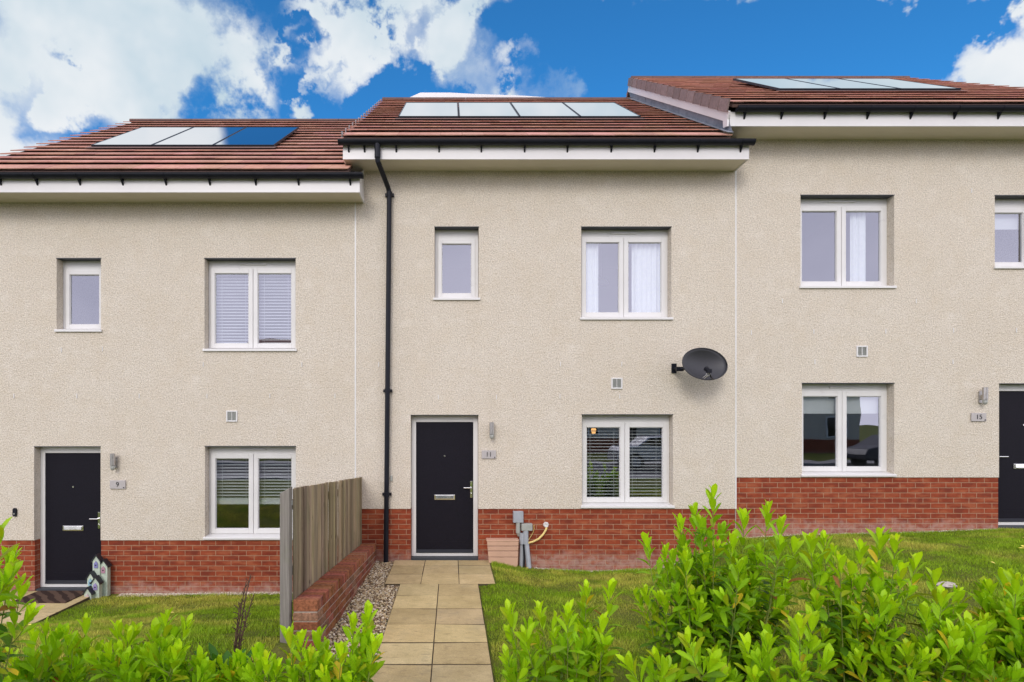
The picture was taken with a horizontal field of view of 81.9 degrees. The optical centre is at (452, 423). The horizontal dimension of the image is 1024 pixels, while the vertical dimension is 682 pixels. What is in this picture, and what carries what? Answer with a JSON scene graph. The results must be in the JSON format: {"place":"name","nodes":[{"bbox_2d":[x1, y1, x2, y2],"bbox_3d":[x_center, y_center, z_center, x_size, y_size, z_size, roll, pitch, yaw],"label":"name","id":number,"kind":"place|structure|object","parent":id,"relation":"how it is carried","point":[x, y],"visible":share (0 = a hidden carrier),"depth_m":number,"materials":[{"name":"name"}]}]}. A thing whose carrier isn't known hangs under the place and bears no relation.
{"place":"outdoors","nodes":[
{"label":"outdoors","id":0,"kind":"place"},
{"bbox_2d":[0,591,89,624],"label":"path","id":1,"kind":"structure","parent":0,"point":[50,610],"depth_m":7.75,"materials":[{"name":"stone"}]},
{"bbox_2d":[12,591,83,602],"bbox_3d":[-5.640,2.438,8.260,0.760,0.019,0.560,0,0,0],"label":"door mat","id":2,"kind":"object","parent":1,"relation":"on","point":[52,596],"depth_m":8.24,"materials":[{"name":"fabric"}]},
{"bbox_2d":[0,591,293,681],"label":"lawn grass","id":3,"kind":"structure","parent":0,"point":[199,627],"depth_m":6.45,"materials":[{"name":"green plant"}]},
{"bbox_2d":[116,592,279,597],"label":"gravel","id":4,"kind":"structure","parent":0,"point":[175,594],"depth_m":8.52,"materials":[{"name":"grey gravel"}]},
{"bbox_2d":[371,560,494,681],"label":"path","id":5,"kind":"structure","parent":0,"point":[435,630],"depth_m":5.81,"materials":[{"name":"stone"}]},
{"bbox_2d":[0,526,1023,681],"bbox_3d":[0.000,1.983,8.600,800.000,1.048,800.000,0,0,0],"label":"ground","id":6,"kind":"structure","parent":0,"point":[278,651],"depth_m":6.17,"materials":[{"name":"green plant"}]},
{"bbox_2d":[0,517,44,681],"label":"laurel shrub","id":7,"kind":"object","parent":6,"relation":"on","point":[10,570],"visible":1,"depth_m":2.92,"materials":[{"name":"green plant"}]},
{"bbox_2d":[2,612,108,681],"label":"laurel shrub","id":8,"kind":"object","parent":6,"relation":"on","point":[47,664],"visible":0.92,"depth_m":3.34,"materials":[{"name":"green plant"}]},
{"bbox_2d":[82,553,111,599],"bbox_3d":[-5.101,2.202,8.420,0.260,0.637,0.300,0,0,0],"label":"garden ornament","id":9,"kind":"object","parent":6,"relation":"on","point":[98,580],"visible":0.84,"depth_m":8.45,"materials":[{"name":"green paint"}]},
{"bbox_2d":[82,607,218,681],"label":"laurel shrub","id":10,"kind":"object","parent":6,"relation":"on","point":[165,661],"visible":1,"depth_m":3.42,"materials":[{"name":"green plant"}]},
{"bbox_2d":[0,119,363,593],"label":"terraced house","id":11,"kind":"structure","parent":6,"relation":"on","point":[177,330],"depth_m":8.60,"materials":[{"name":"beige paint"}]},
{"bbox_2d":[12,508,16,516],"bbox_3d":[-6.402,1.297,8.584,0.056,0.126,0.032,0,0,0],"label":"doorbell","id":12,"kind":"object","parent":11,"relation":"attached to","point":[14,512],"visible":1,"depth_m":8.57,"materials":[{"name":"black plastic"}]},
{"bbox_2d":[34,446,100,590],"bbox_3d":[-5.643,1.421,8.700,0.983,2.181,0.205,0,0,0],"label":"door","id":13,"kind":"structure","parent":11,"relation":"in","point":[70,476],"depth_m":8.74,"materials":[{"name":"black plastic"}]},
{"bbox_2d":[54,258,101,331],"bbox_3d":[-5.475,-1.887,8.691,0.690,1.086,0.239,0,0,0],"label":"window","id":14,"kind":"structure","parent":11,"relation":"in","point":[71,266],"depth_m":8.73,"materials":[{"name":"white plastic"}]},
{"bbox_2d":[110,453,117,469],"bbox_3d":[-4.930,0.557,8.539,0.074,0.247,0.122,0,0,0],"label":"wall lamp","id":15,"kind":"object","parent":11,"relation":"attached to","point":[113,462],"visible":1,"depth_m":8.50,"materials":[{"name":"metal"}]},
{"bbox_2d":[110,480,125,488],"bbox_3d":[-4.894,0.891,8.586,0.227,0.125,0.025,0,0,2],"label":"house number sign","id":16,"kind":"object","parent":11,"relation":"attached to","point":[117,484],"visible":1,"depth_m":8.58,"materials":[{"name":"grey ceramic"}]},
{"bbox_2d":[91,127,192,146],"bbox_3d":[-5.327,-5.004,10.214,0.973,1.091,1.554,0,0,0],"label":"solar panel","id":17,"kind":"object","parent":11,"relation":"on","point":[144,137],"visible":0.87,"depth_m":10.02,"materials":[{"name":"white glass"}]},
{"bbox_2d":[152,127,245,146],"bbox_3d":[-4.343,-5.004,10.214,0.973,1.091,1.554,0,0,0],"label":"solar panel","id":18,"kind":"object","parent":11,"relation":"on","point":[201,137],"visible":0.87,"depth_m":10.02,"materials":[{"name":"white glass"}]},
{"bbox_2d":[203,446,295,539],"bbox_3d":[-2.958,1.011,8.714,1.373,1.372,0.284,0,0,0],"label":"window","id":19,"kind":"structure","parent":11,"relation":"in","point":[253,453],"depth_m":8.74,"materials":[{"name":"white plastic"}]},
{"bbox_2d":[202,258,296,350],"bbox_3d":[-2.964,-1.745,8.714,1.376,1.370,0.284,0,0,0],"label":"window","id":20,"kind":"structure","parent":11,"relation":"in","point":[253,268],"depth_m":8.74,"materials":[{"name":"white plastic"}]},
{"bbox_2d":[213,127,298,146],"bbox_3d":[-3.357,-5.004,10.214,0.973,1.091,1.554,0,0,0],"label":"solar panel","id":21,"kind":"object","parent":11,"relation":"on","point":[259,136],"visible":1,"depth_m":10.02,"materials":[{"name":"blue glass"}]},
{"bbox_2d":[194,643,253,677],"bbox_3d":[-1.468,1.600,3.842,0.519,0.313,0.360,0,0,0],"label":"dock weed","id":22,"kind":"object","parent":6,"relation":"on","point":[213,652],"visible":0.19,"depth_m":3.94,"materials":[{"name":"green plant"}]},
{"bbox_2d":[186,642,285,681],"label":"laurel shrub","id":23,"kind":"object","parent":6,"relation":"on","point":[239,668],"visible":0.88,"depth_m":3.50,"materials":[{"name":"green plant"}]},
{"bbox_2d":[232,574,253,651],"bbox_3d":[-1.387,1.385,3.869,0.135,0.752,0.211,0,0,-24],"label":"dead stalk","id":24,"kind":"object","parent":6,"relation":"on","point":[238,641],"visible":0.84,"depth_m":3.88,"materials":[{"name":"brown plant"}]},
{"bbox_2d":[280,477,361,642],"bbox_3d":[-1.362,1.589,6.695,0.099,2.130,3.791,0,0,0],"label":"timber fence","id":25,"kind":"object","parent":6,"relation":"on","point":[327,526],"visible":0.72,"depth_m":5.64,"materials":[{"name":"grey wood"}]},
{"bbox_2d":[299,658,345,681],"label":"lawn grass","id":26,"kind":"structure","parent":6,"relation":"on","point":[317,669],"depth_m":4.70,"materials":[{"name":"green plant"}]},
{"bbox_2d":[278,600,384,681],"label":"laurel shrub","id":27,"kind":"object","parent":6,"relation":"on","point":[359,665],"visible":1,"depth_m":3.50,"materials":[{"name":"green plant"}]},
{"bbox_2d":[293,543,375,650],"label":"garden wall","id":28,"kind":"structure","parent":6,"relation":"on","point":[324,600],"depth_m":5.56,"materials":[{"name":"brick"}]},
{"bbox_2d":[328,561,398,662],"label":"gravel","id":29,"kind":"structure","parent":6,"relation":"on","point":[380,593],"depth_m":6.52,"materials":[{"name":"grey gravel"}]},
{"bbox_2d":[337,97,755,570],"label":"terraced house","id":30,"kind":"structure","parent":6,"relation":"on","point":[489,252],"depth_m":8.60,"materials":[{"name":"beige paint"}]},
{"bbox_2d":[398,102,457,117],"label":"solar panel","id":31,"kind":"object","parent":30,"relation":"on","point":[429,110],"visible":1,"depth_m":10.03,"materials":[{"name":"white glass"}]},
{"bbox_2d":[411,415,477,559],"bbox_3d":[-0.113,0.960,8.700,1.000,2.181,0.205,0,0,0],"label":"door","id":32,"kind":"structure","parent":30,"relation":"in","point":[444,448],"depth_m":8.74,"materials":[{"name":"black plastic"}]},
{"bbox_2d":[433,226,479,299],"bbox_3d":[0.064,-2.349,8.691,0.689,1.083,0.239,0,0,0],"label":"window","id":33,"kind":"structure","parent":30,"relation":"in","point":[444,235],"depth_m":8.73,"materials":[{"name":"white plastic"}]},
{"bbox_2d":[412,93,534,96],"bbox_3d":[0.788,-7.130,12.900,3.516,0.265,0.080,0,0,0],"label":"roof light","id":34,"kind":"object","parent":30,"relation":"on","point":[448,95],"visible":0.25,"depth_m":12.86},
{"bbox_2d":[458,102,518,117],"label":"solar panel","id":35,"kind":"object","parent":30,"relation":"on","point":[486,109],"visible":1,"depth_m":10.03,"materials":[{"name":"white glass"}]},
{"bbox_2d":[482,450,495,458],"bbox_3d":[0.535,0.451,8.586,0.211,0.121,0.026,0,0,3],"label":"house number sign","id":36,"kind":"object","parent":30,"relation":"attached to","point":[488,454],"visible":1,"depth_m":8.58,"materials":[{"name":"grey ceramic"}]},
{"bbox_2d":[489,422,493,438],"bbox_3d":[0.574,0.104,8.539,0.074,0.247,0.122,0,0,0],"label":"wall lamp","id":37,"kind":"object","parent":30,"relation":"attached to","point":[491,428],"visible":1,"depth_m":8.49,"materials":[{"name":"metal"}]},
{"bbox_2d":[486,538,518,566],"bbox_3d":[0.726,1.874,8.524,0.467,0.402,0.175,0,0,0],"label":"meter box","id":38,"kind":"object","parent":30,"relation":"attached to","point":[503,550],"visible":0.82,"depth_m":8.44,"materials":[{"name":"beige plastic"}]},
{"bbox_2d":[513,511,548,568],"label":"service pipes","id":39,"kind":"object","parent":30,"relation":"attached to","point":[524,542],"visible":0.91,"depth_m":8.53,"materials":[{"name":"grey plastic"}]},
{"bbox_2d":[511,102,579,117],"bbox_3d":[1.573,-5.465,10.214,0.966,1.091,1.554,0,0,0],"label":"solar panel","id":40,"kind":"object","parent":30,"relation":"on","point":[542,110],"visible":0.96,"depth_m":10.03,"materials":[{"name":"white glass"}]},
{"bbox_2d":[563,102,640,117],"bbox_3d":[2.551,-5.465,10.214,0.966,1.091,1.554,0,0,0],"label":"solar panel","id":41,"kind":"object","parent":30,"relation":"on","point":[598,110],"visible":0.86,"depth_m":10.03,"materials":[{"name":"white glass"}]},
{"bbox_2d":[598,277,608,285],"bbox_3d":[2.587,-2.734,10.200,0.260,0.620,0.253,0,0,0],"label":"ceiling lamp","id":42,"kind":"object","parent":30,"relation":"attached to","point":[602,281],"visible":0.8,"depth_m":10.12,"materials":[{"name":"white plastic"}]},
{"bbox_2d":[580,226,672,319],"bbox_3d":[2.551,-2.206,8.715,1.362,1.370,0.286,0,0,0],"label":"window","id":43,"kind":"structure","parent":30,"relation":"in","point":[649,243],"depth_m":8.74,"materials":[{"name":"white plastic"}]},
{"bbox_2d":[581,414,674,507],"bbox_3d":[2.567,0.549,8.714,1.374,1.375,0.284,0,0,0],"label":"window","id":44,"kind":"structure","parent":30,"relation":"in","point":[624,422],"depth_m":8.74,"materials":[{"name":"white plastic"}]},
{"bbox_2d":[671,348,727,379],"bbox_3d":[3.433,-0.835,8.238,0.751,0.468,0.469,0,0,31],"label":"satellite dish","id":45,"kind":"object","parent":30,"relation":"attached to","point":[704,363],"visible":1,"depth_m":8.25,"materials":[{"name":"grey paint"}]},
{"bbox_2d":[498,578,624,681],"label":"laurel shrub","id":46,"kind":"object","parent":6,"relation":"on","point":[576,652],"visible":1,"depth_m":3.72,"materials":[{"name":"green plant"}]},
{"bbox_2d":[630,483,803,681],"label":"laurel shrub","id":47,"kind":"object","parent":6,"relation":"on","point":[720,621],"visible":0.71,"depth_m":3.99,"materials":[{"name":"green plant"}]},
{"bbox_2d":[615,604,839,681],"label":"laurel shrub","id":48,"kind":"object","parent":6,"relation":"on","point":[761,666],"visible":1,"depth_m":3.32,"materials":[{"name":"green plant"}]},
{"bbox_2d":[626,76,1023,536],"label":"terraced house","id":49,"kind":"structure","parent":6,"relation":"on","point":[879,289],"depth_m":8.60,"materials":[{"name":"beige paint"}]},
{"bbox_2d":[733,78,839,89],"bbox_3d":[5.650,-5.817,10.047,0.948,1.091,1.554,0,0,0],"label":"solar panel","id":50,"kind":"object","parent":49,"relation":"on","point":[780,84],"visible":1,"depth_m":9.83,"materials":[{"name":"white glass"}]},
{"bbox_2d":[786,78,899,89],"bbox_3d":[6.610,-5.817,10.047,0.948,1.091,1.554,0,0,0],"label":"solar panel","id":51,"kind":"object","parent":49,"relation":"on","point":[842,84],"visible":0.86,"depth_m":9.83,"materials":[{"name":"white glass"}]},
{"bbox_2d":[799,195,896,287],"bbox_3d":[5.791,-2.669,8.715,1.413,1.375,0.285,0,0,0],"label":"window","id":52,"kind":"structure","parent":49,"relation":"in","point":[857,206],"depth_m":8.73,"materials":[{"name":"white plastic"}]},
{"bbox_2d":[801,383,896,476],"bbox_3d":[5.801,0.087,8.704,1.393,1.375,0.263,0,0,0],"label":"window","id":53,"kind":"structure","parent":49,"relation":"in","point":[839,399],"depth_m":8.73,"materials":[{"name":"white plastic"}]},
{"bbox_2d":[838,78,960,89],"bbox_3d":[7.570,-5.817,10.047,0.948,1.091,1.554,0,0,0],"label":"solar panel","id":54,"kind":"object","parent":49,"relation":"on","point":[902,84],"visible":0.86,"depth_m":9.83,"materials":[{"name":"white glass"}]},
{"bbox_2d":[971,413,985,420],"bbox_3d":[7.703,-0.096,8.586,0.219,0.121,0.026,0,0,2],"label":"house number sign","id":55,"kind":"object","parent":49,"relation":"attached to","point":[978,416],"visible":1,"depth_m":8.58,"materials":[{"name":"white ceramic"}]},
{"bbox_2d":[978,387,988,404],"bbox_3d":[7.734,-0.400,8.539,0.074,0.254,0.122,0,0,0],"label":"wall lamp","id":56,"kind":"object","parent":49,"relation":"attached to","point":[983,396],"visible":1,"depth_m":8.51,"materials":[{"name":"metal"}]},
{"bbox_2d":[993,195,1023,268],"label":"window","id":57,"kind":"structure","parent":49,"relation":"in","point":[1009,209],"depth_m":8.74,"materials":[{"name":"white plastic"}]},
{"bbox_2d":[998,383,1023,528],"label":"door","id":58,"kind":"structure","parent":49,"relation":"in","point":[1011,395],"depth_m":8.74,"materials":[{"name":"black plastic"}]},
{"bbox_2d":[787,526,931,681],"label":"laurel shrub","id":59,"kind":"object","parent":6,"relation":"on","point":[883,604],"visible":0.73,"depth_m":3.85,"materials":[{"name":"green plant"}]},
{"bbox_2d":[834,566,1023,681],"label":"laurel shrub","id":60,"kind":"object","parent":6,"relation":"on","point":[946,643],"visible":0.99,"depth_m":3.66,"materials":[{"name":"green plant"}]},
{"bbox_2d":[936,581,957,588],"bbox_3d":[4.713,1.543,5.605,0.181,0.080,0.142,0,0,0],"label":"stone","id":61,"kind":"object","parent":6,"relation":"on","point":[947,585],"visible":0.71,"depth_m":5.57,"materials":[{"name":"white stone"}]},
{"bbox_2d":[958,567,1023,681],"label":"laurel shrub","id":62,"kind":"object","parent":6,"relation":"on","point":[1007,613],"visible":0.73,"depth_m":3.79,"materials":[{"name":"green plant"}]},
{"bbox_2d":[0,0,1023,155],"label":"sky","id":63,"kind":"structure","parent":0,"point":[68,67],"materials":[{"name":"blue"}]},
{"bbox_2d":[534,528,997,571],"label":"gravel","id":64,"kind":"structure","parent":0,"point":[791,535],"depth_m":8.56,"materials":[{"name":"grey gravel"}]}
]}

